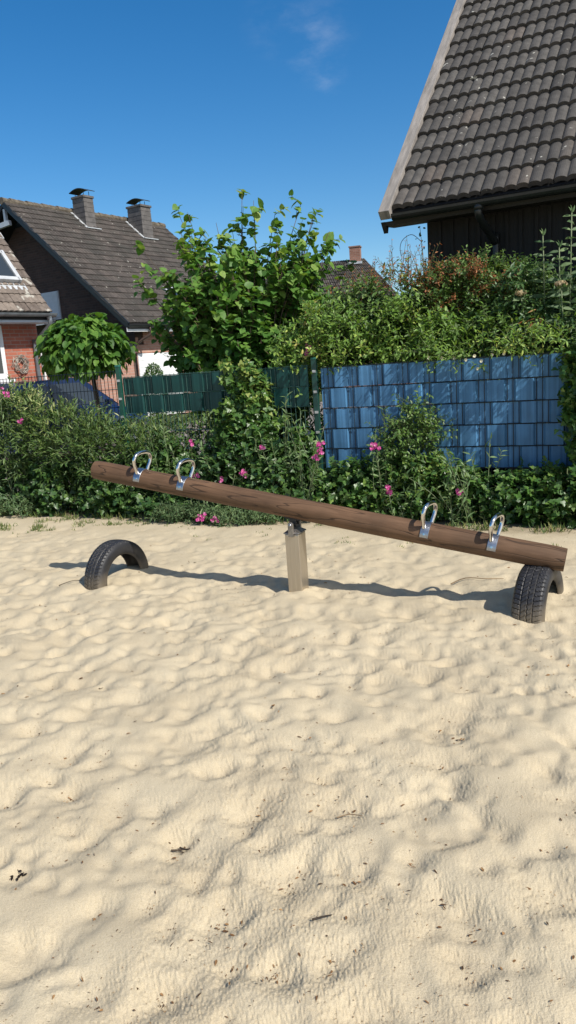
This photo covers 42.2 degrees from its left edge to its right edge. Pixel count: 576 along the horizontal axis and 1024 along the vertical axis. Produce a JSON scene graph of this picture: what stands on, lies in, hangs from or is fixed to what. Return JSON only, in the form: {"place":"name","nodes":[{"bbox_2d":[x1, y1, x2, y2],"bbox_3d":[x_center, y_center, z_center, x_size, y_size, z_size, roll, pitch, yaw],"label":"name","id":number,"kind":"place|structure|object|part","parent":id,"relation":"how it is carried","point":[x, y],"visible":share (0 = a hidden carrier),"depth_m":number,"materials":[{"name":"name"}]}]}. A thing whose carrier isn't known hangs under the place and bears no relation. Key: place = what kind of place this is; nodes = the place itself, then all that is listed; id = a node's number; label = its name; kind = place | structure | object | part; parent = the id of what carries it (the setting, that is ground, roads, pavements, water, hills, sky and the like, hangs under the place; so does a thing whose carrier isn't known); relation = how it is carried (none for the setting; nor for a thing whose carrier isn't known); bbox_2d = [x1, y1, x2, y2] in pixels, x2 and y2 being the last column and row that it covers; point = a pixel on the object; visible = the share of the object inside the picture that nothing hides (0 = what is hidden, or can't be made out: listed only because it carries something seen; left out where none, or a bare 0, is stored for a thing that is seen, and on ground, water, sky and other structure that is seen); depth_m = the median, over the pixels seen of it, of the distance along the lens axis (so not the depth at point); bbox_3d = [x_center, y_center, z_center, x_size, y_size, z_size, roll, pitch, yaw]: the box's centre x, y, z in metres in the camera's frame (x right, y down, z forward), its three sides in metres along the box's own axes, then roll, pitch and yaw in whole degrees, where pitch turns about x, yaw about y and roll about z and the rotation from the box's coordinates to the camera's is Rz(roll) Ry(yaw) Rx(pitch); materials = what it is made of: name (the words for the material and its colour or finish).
{"place":"outdoors","nodes":[
{"label":"outdoors","id":0,"kind":"place"},
{"bbox_2d":[0,233,56,382],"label":"house","id":1,"kind":"structure","parent":0,"point":[25,309],"depth_m":17.11,"materials":[{"name":"tile"}]},
{"bbox_2d":[0,325,14,381],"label":"window","id":2,"kind":"structure","parent":1,"relation":"in","point":[3,366],"depth_m":16.90,"materials":[{"name":"white paint"}]},
{"bbox_2d":[0,250,27,289],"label":"roof window","id":3,"kind":"structure","parent":1,"relation":"in","point":[8,273],"depth_m":17.02,"materials":[{"name":"white glass"}]},
{"bbox_2d":[12,354,28,373],"bbox_3d":[-6.182,-3.425,17.278,0.082,0.451,0.480,4,14,33],"label":"wreath","id":4,"kind":"object","parent":1,"relation":"attached to","point":[17,367],"visible":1,"depth_m":17.27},
{"bbox_2d":[0,188,216,416],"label":"house","id":5,"kind":"structure","parent":0,"point":[81,258],"depth_m":25.91,"materials":[{"name":"grey tile"}]},
{"bbox_2d":[41,291,61,319],"bbox_3d":[-8.308,-7.214,26.182,0.920,0.950,0.075,4,14,33],"label":"window","id":6,"kind":"structure","parent":5,"relation":"in","point":[52,299],"depth_m":26.03,"materials":[{"name":"glass"}]},
{"bbox_2d":[137,352,180,416],"bbox_3d":[-4.299,-4.373,25.524,0.038,2.100,2.050,4,14,33],"label":"garage door","id":7,"kind":"structure","parent":5,"relation":"in","point":[144,359],"depth_m":25.16,"materials":[{"name":"white paint"}]},
{"bbox_2d":[1,402,392,487],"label":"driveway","id":8,"kind":"structure","parent":0,"point":[308,433],"depth_m":18.20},
{"bbox_2d":[0,378,149,462],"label":"parked car","id":9,"kind":"object","parent":8,"relation":"on","point":[5,386],"visible":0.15,"depth_m":14.14,"materials":[{"name":"blue paint"}]},
{"bbox_3d":[-4.766,-2.237,14.408,1.492,0.420,1.970,4,14,33],"label":"side window","id":10,"kind":"part","parent":9,"relation":"part of","materials":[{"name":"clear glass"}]},
{"bbox_2d":[33,312,137,452],"bbox_3d":[-3.375,-2.068,12.781,1.738,2.610,1.711,-4,12,0],"label":"round tree","id":11,"kind":"object","parent":8,"relation":"on","point":[74,344],"visible":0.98,"depth_m":12.22,"materials":[{"name":"green plant"}]},
{"bbox_2d":[143,362,166,422],"bbox_3d":[-3.310,-2.847,18.761,0.696,1.837,0.703,-4,12,0],"label":"clipped conifer","id":12,"kind":"object","parent":8,"relation":"on","point":[156,371],"visible":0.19,"depth_m":18.58,"materials":[{"name":"green plant"}]},
{"bbox_2d":[0,0,455,295],"label":"sky","id":13,"kind":"structure","parent":0,"point":[191,104],"materials":[{"name":"blue"}]},
{"bbox_2d":[0,509,573,546],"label":"grass","id":14,"kind":"structure","parent":0,"point":[38,526],"depth_m":7.76,"materials":[{"name":"green plant"}]},
{"bbox_2d":[0,509,575,1023],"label":"sand","id":15,"kind":"structure","parent":0,"point":[178,681],"depth_m":2.84,"materials":[{"name":"beige sand"}]},
{"bbox_2d":[0,385,28,508],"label":"sweet pea","id":16,"kind":"object","parent":15,"relation":"on","point":[8,395],"visible":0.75,"depth_m":8.65,"materials":[{"name":"green plant"}]},
{"bbox_2d":[10,870,26,880],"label":"dead leaf","id":17,"kind":"object","parent":15,"relation":"on","point":[17,879],"visible":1,"depth_m":2.42,"materials":[{"name":"brown plant"}]},
{"bbox_2d":[0,374,193,513],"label":"clipped hedge","id":18,"kind":"object","parent":15,"relation":"on","point":[39,422],"visible":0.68,"depth_m":8.40,"materials":[{"name":"green plant"}]},
{"bbox_2d":[84,539,148,589],"bbox_3d":[-1.313,0.504,5.763,0.172,0.586,0.586,3,13,30],"label":"half buried tyre","id":19,"kind":"object","parent":15,"relation":"on","point":[104,556],"visible":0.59,"depth_m":5.58,"materials":[{"name":"rubber"}]},
{"bbox_2d":[145,410,175,471],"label":"sweet pea","id":20,"kind":"object","parent":15,"relation":"on","point":[170,447],"visible":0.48,"depth_m":7.79,"materials":[{"name":"green plant"}]},
{"bbox_2d":[171,847,189,851],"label":"twig","id":21,"kind":"object","parent":15,"relation":"on","point":[180,849],"visible":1,"depth_m":2.51,"materials":[{"name":"brown wood"}]},
{"bbox_2d":[172,437,224,509],"bbox_3d":[-0.860,-0.349,7.650,0.656,0.883,0.347,-4,12,0],"label":"sweet pea","id":22,"kind":"object","parent":15,"relation":"on","point":[197,475],"visible":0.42,"depth_m":7.59,"materials":[{"name":"green plant"}]},
{"bbox_2d":[184,499,227,524],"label":"sweet pea","id":23,"kind":"object","parent":15,"relation":"on","point":[202,518],"visible":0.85,"depth_m":7.37,"materials":[{"name":"pink plant"}]},
{"bbox_2d":[229,468,249,515],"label":"sweet pea","id":24,"kind":"object","parent":15,"relation":"on","point":[242,471],"visible":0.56,"depth_m":7.42,"materials":[{"name":"green plant"}]},
{"bbox_2d":[244,431,306,486],"bbox_3d":[-0.095,-0.375,7.399,0.636,0.900,0.330,-4,12,0],"label":"sweet pea","id":25,"kind":"object","parent":15,"relation":"on","point":[261,447],"visible":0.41,"depth_m":7.28,"materials":[{"name":"green plant"}]},
{"bbox_2d":[262,392,307,490],"bbox_3d":[0.004,-0.536,7.266,0.454,1.274,0.273,-1,12,16],"label":"sweet pea","id":26,"kind":"object","parent":15,"relation":"on","point":[287,427],"visible":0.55,"depth_m":7.23,"materials":[{"name":"green plant"}]},
{"bbox_2d":[0,527,575,1023],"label":"leaf litter","id":27,"kind":"object","parent":15,"relation":"on","point":[298,877],"visible":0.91,"depth_m":2.18,"materials":[{"name":"brown plant"}]},
{"bbox_2d":[280,406,328,500],"bbox_3d":[0.170,-0.469,7.207,0.510,1.125,0.344,1,13,24],"label":"sweet pea","id":28,"kind":"object","parent":15,"relation":"on","point":[319,447],"visible":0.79,"depth_m":7.17,"materials":[{"name":"green plant"}]},
{"bbox_2d":[312,914,331,920],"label":"twig","id":29,"kind":"object","parent":15,"relation":"on","point":[315,918],"visible":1,"depth_m":2.11,"materials":[{"name":"brown wood"}]},
{"bbox_2d":[91,450,567,591],"bbox_3d":[0.118,0.299,5.067,3.338,1.478,0.212,1,13,24],"label":"seesaw","id":30,"kind":"object","parent":15,"relation":"on","point":[296,511],"visible":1,"depth_m":4.91,"materials":[{"name":"brown wood"}]},
{"bbox_2d":[367,406,394,513],"bbox_3d":[0.863,-0.423,6.870,0.205,1.080,0.316,5,14,37],"label":"sweet pea","id":31,"kind":"object","parent":15,"relation":"on","point":[374,445],"visible":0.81,"depth_m":6.85,"materials":[{"name":"green plant"}]},
{"bbox_2d":[380,472,424,518],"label":"sweet pea","id":32,"kind":"object","parent":15,"relation":"on","point":[388,490],"visible":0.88,"depth_m":6.82,"materials":[{"name":"green plant"}]},
{"bbox_2d":[400,455,473,525],"bbox_3d":[1.349,-0.161,6.671,0.620,0.672,0.362,2,13,26],"label":"sweet pea","id":33,"kind":"object","parent":15,"relation":"on","point":[456,519],"visible":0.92,"depth_m":6.64,"materials":[{"name":"green plant"}]},
{"bbox_2d":[446,432,508,524],"bbox_3d":[1.649,-0.291,6.606,0.598,0.820,0.326,-12,14,-34],"label":"sweet pea","id":34,"kind":"object","parent":15,"relation":"on","point":[465,499],"visible":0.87,"depth_m":6.58,"materials":[{"name":"green plant"}]},
{"bbox_2d":[451,577,503,583],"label":"twig","id":35,"kind":"object","parent":15,"relation":"on","point":[477,578],"visible":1,"depth_m":5.07,"materials":[{"name":"brown wood"}]},
{"bbox_2d":[511,565,563,623],"bbox_3d":[1.513,0.591,4.509,0.185,0.586,0.586,3,14,32],"label":"half buried tyre","id":36,"kind":"object","parent":15,"relation":"on","point":[531,590],"visible":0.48,"depth_m":4.30,"materials":[{"name":"rubber"}]},
{"bbox_2d":[62,382,574,519],"bbox_3d":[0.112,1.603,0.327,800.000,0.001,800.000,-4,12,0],"label":"ground","id":37,"kind":"structure","parent":0,"point":[324,460],"depth_m":16.46,"materials":[{"name":"brown soil"}]},
{"bbox_2d":[0,491,38,518],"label":"weed patch","id":38,"kind":"object","parent":37,"relation":"on","point":[7,502],"visible":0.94,"depth_m":8.53,"materials":[{"name":"green plant"}]},
{"bbox_2d":[0,371,122,502],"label":"wire fence","id":39,"kind":"object","parent":37,"relation":"on","point":[80,391],"visible":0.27,"depth_m":8.62,"materials":[{"name":"black metal"}]},
{"bbox_2d":[40,344,135,405],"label":"brick outbuilding","id":40,"kind":"structure","parent":37,"relation":"on","point":[130,372],"depth_m":20.76,"materials":[{"name":"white brick"}]},
{"bbox_2d":[0,446,188,518],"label":"ivy","id":41,"kind":"object","parent":37,"relation":"on","point":[50,500],"visible":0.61,"depth_m":8.34,"materials":[{"name":"green plant"}]},
{"bbox_2d":[63,396,357,492],"bbox_3d":[-0.931,-0.659,8.589,4.130,1.448,1.005,2,13,27],"label":"privet hedge","id":42,"kind":"object","parent":37,"relation":"on","point":[180,427],"visible":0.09,"depth_m":8.54,"materials":[{"name":"green plant"}]},
{"bbox_2d":[144,499,281,527],"bbox_3d":[-0.758,0.030,7.471,1.547,0.317,0.433,1,13,25],"label":"weed patch","id":43,"kind":"object","parent":37,"relation":"on","point":[172,515],"visible":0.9,"depth_m":7.44,"materials":[{"name":"green plant"}]},
{"bbox_2d":[114,364,312,485],"bbox_3d":[-0.804,-0.667,8.007,2.311,1.921,0.056,1,13,24],"label":"privacy fence","id":44,"kind":"object","parent":37,"relation":"on","point":[188,386],"visible":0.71,"depth_m":8.00,"materials":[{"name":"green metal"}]},
{"bbox_2d":[208,355,325,475],"bbox_3d":[-0.264,-0.926,7.525,1.264,1.334,0.621,2,13,27],"label":"climbing ivy","id":45,"kind":"object","parent":44,"relation":"attached to","point":[248,408],"visible":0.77,"depth_m":7.49,"materials":[{"name":"green plant"}]},
{"bbox_2d":[122,426,311,521],"bbox_3d":[-0.790,-0.366,7.832,2.326,1.091,0.715,2,13,26],"label":"ivy","id":46,"kind":"object","parent":37,"relation":"on","point":[259,480],"visible":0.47,"depth_m":7.55,"materials":[{"name":"green plant"}]},
{"bbox_2d":[132,189,358,482],"bbox_3d":[-0.470,-2.098,9.225,2.721,3.602,1.890,-4,12,0],"label":"hazel bush","id":47,"kind":"object","parent":37,"relation":"on","point":[240,313],"visible":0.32,"depth_m":8.75,"materials":[{"name":"green plant"}]},
{"bbox_2d":[299,343,325,490],"bbox_3d":[0.271,-0.860,7.676,0.421,1.724,0.182,-1,12,14],"label":"sweet pea","id":48,"kind":"object","parent":37,"relation":"on","point":[306,349],"visible":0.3,"depth_m":7.61,"materials":[{"name":"green plant"}]},
{"bbox_2d":[264,245,404,388],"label":"house","id":49,"kind":"structure","parent":37,"relation":"on","point":[355,254],"depth_m":38.71,"materials":[{"name":"brown tile"}]},
{"bbox_2d":[364,386,457,489],"bbox_3d":[1.135,-0.652,6.947,0.828,1.035,0.715,-4,12,0],"label":"thorny shrub","id":50,"kind":"object","parent":37,"relation":"on","point":[408,428],"visible":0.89,"depth_m":6.83,"materials":[{"name":"green plant"}]},
{"bbox_2d":[289,445,575,528],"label":"ivy","id":51,"kind":"object","parent":37,"relation":"on","point":[527,499],"visible":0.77,"depth_m":6.76,"materials":[{"name":"green plant"}]},
{"bbox_2d":[310,351,575,510],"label":"privacy fence","id":52,"kind":"object","parent":37,"relation":"on","point":[517,431],"visible":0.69,"depth_m":6.85,"materials":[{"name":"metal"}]},
{"bbox_2d":[265,288,571,401],"bbox_3d":[1.172,-1.659,7.271,3.060,1.158,1.018,1,13,23],"label":"honeysuckle","id":53,"kind":"object","parent":52,"relation":"attached to","point":[382,353],"visible":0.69,"depth_m":7.18,"materials":[{"name":"green plant"}]},
{"bbox_2d":[409,242,542,347],"bbox_3d":[1.839,-2.086,7.322,1.441,1.052,0.909,2,13,28],"label":"firethorn","id":54,"kind":"object","parent":53,"relation":"on","point":[458,284],"visible":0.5,"depth_m":7.17,"materials":[{"name":"green plant"}]},
{"bbox_2d":[413,251,525,317],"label":"rusty shoots","id":55,"kind":"object","parent":54,"relation":"on","point":[474,270],"visible":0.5,"depth_m":7.15,"materials":[{"name":"green plant"}]},
{"bbox_2d":[327,313,575,373],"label":"trailing honeysuckle","id":56,"kind":"object","parent":52,"relation":"hanging from","point":[533,332],"visible":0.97,"depth_m":6.46,"materials":[{"name":"green plant"}]},
{"bbox_2d":[551,339,575,463],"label":"climbing ivy","id":57,"kind":"object","parent":52,"relation":"attached to","point":[567,371],"visible":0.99,"depth_m":6.26,"materials":[{"name":"green plant"}]},
{"bbox_2d":[358,317,564,478],"bbox_3d":[3.155,-1.192,7.359,5.909,1.963,1.213,1,13,23],"label":"wild shrub","id":58,"kind":"object","parent":37,"relation":"on","point":[466,402],"depth_m":7.83,"materials":[{"name":"green plant"}]},
{"bbox_2d":[305,253,466,365],"bbox_3d":[1.018,-1.975,7.717,1.759,1.313,1.120,1,12,23],"label":"mixed shrub","id":59,"kind":"object","parent":58,"relation":"on","point":[368,296],"visible":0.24,"depth_m":7.53,"materials":[{"name":"green plant"}]},
{"bbox_2d":[320,239,455,309],"bbox_3d":[1.047,-2.336,7.749,0.809,0.886,1.724,-15,16,-43],"label":"red tipped shrub","id":60,"kind":"object","parent":59,"relation":"on","point":[425,271],"visible":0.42,"depth_m":7.44,"materials":[{"name":"green plant"}]},
{"bbox_2d":[378,0,575,487],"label":"house","id":61,"kind":"structure","parent":37,"relation":"on","point":[487,154],"depth_m":8.36,"materials":[{"name":"tile"}]},
{"bbox_2d":[400,226,426,266],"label":"creeper","id":62,"kind":"object","parent":61,"relation":"hanging from","point":[420,235],"visible":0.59,"depth_m":8.47,"materials":[{"name":"green plant"}]},
{"bbox_2d":[465,254,575,356],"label":"cotoneaster","id":63,"kind":"object","parent":37,"relation":"on","point":[530,303],"visible":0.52,"depth_m":6.77,"materials":[{"name":"green plant"}]},
{"bbox_2d":[518,309,551,347],"bbox_3d":[2.222,-1.533,6.663,0.370,0.537,0.224,-4,12,0],"label":"dry spray","id":64,"kind":"object","parent":63,"relation":"in","point":[532,323],"visible":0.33,"depth_m":6.61,"materials":[{"name":"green plant"}]},
{"bbox_2d":[512,288,536,422],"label":"tall plant","id":65,"kind":"object","parent":37,"relation":"on","point":[520,292],"visible":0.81,"depth_m":6.70,"materials":[{"name":"green plant"}]},
{"bbox_2d":[529,228,558,343],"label":"tall plant","id":66,"kind":"object","parent":37,"relation":"on","point":[544,274],"visible":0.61,"depth_m":6.69,"materials":[{"name":"green plant"}]},
{"bbox_2d":[543,241,575,473],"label":"tall plant","id":67,"kind":"object","parent":37,"relation":"on","point":[565,277],"visible":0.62,"depth_m":6.52,"materials":[{"name":"green plant"}]},
{"bbox_2d":[545,266,574,345],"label":"tall plant","id":68,"kind":"object","parent":37,"relation":"on","point":[562,268],"visible":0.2,"depth_m":6.65,"materials":[{"name":"green plant"}]},
{"bbox_2d":[545,278,575,473],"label":"tall plant","id":69,"kind":"object","parent":37,"relation":"on","point":[559,284],"visible":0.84,"depth_m":6.49,"materials":[{"name":"green plant"}]},
{"bbox_2d":[553,205,575,481],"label":"tall plant","id":70,"kind":"object","parent":37,"relation":"on","point":[570,266],"visible":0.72,"depth_m":6.51,"materials":[{"name":"green plant"}]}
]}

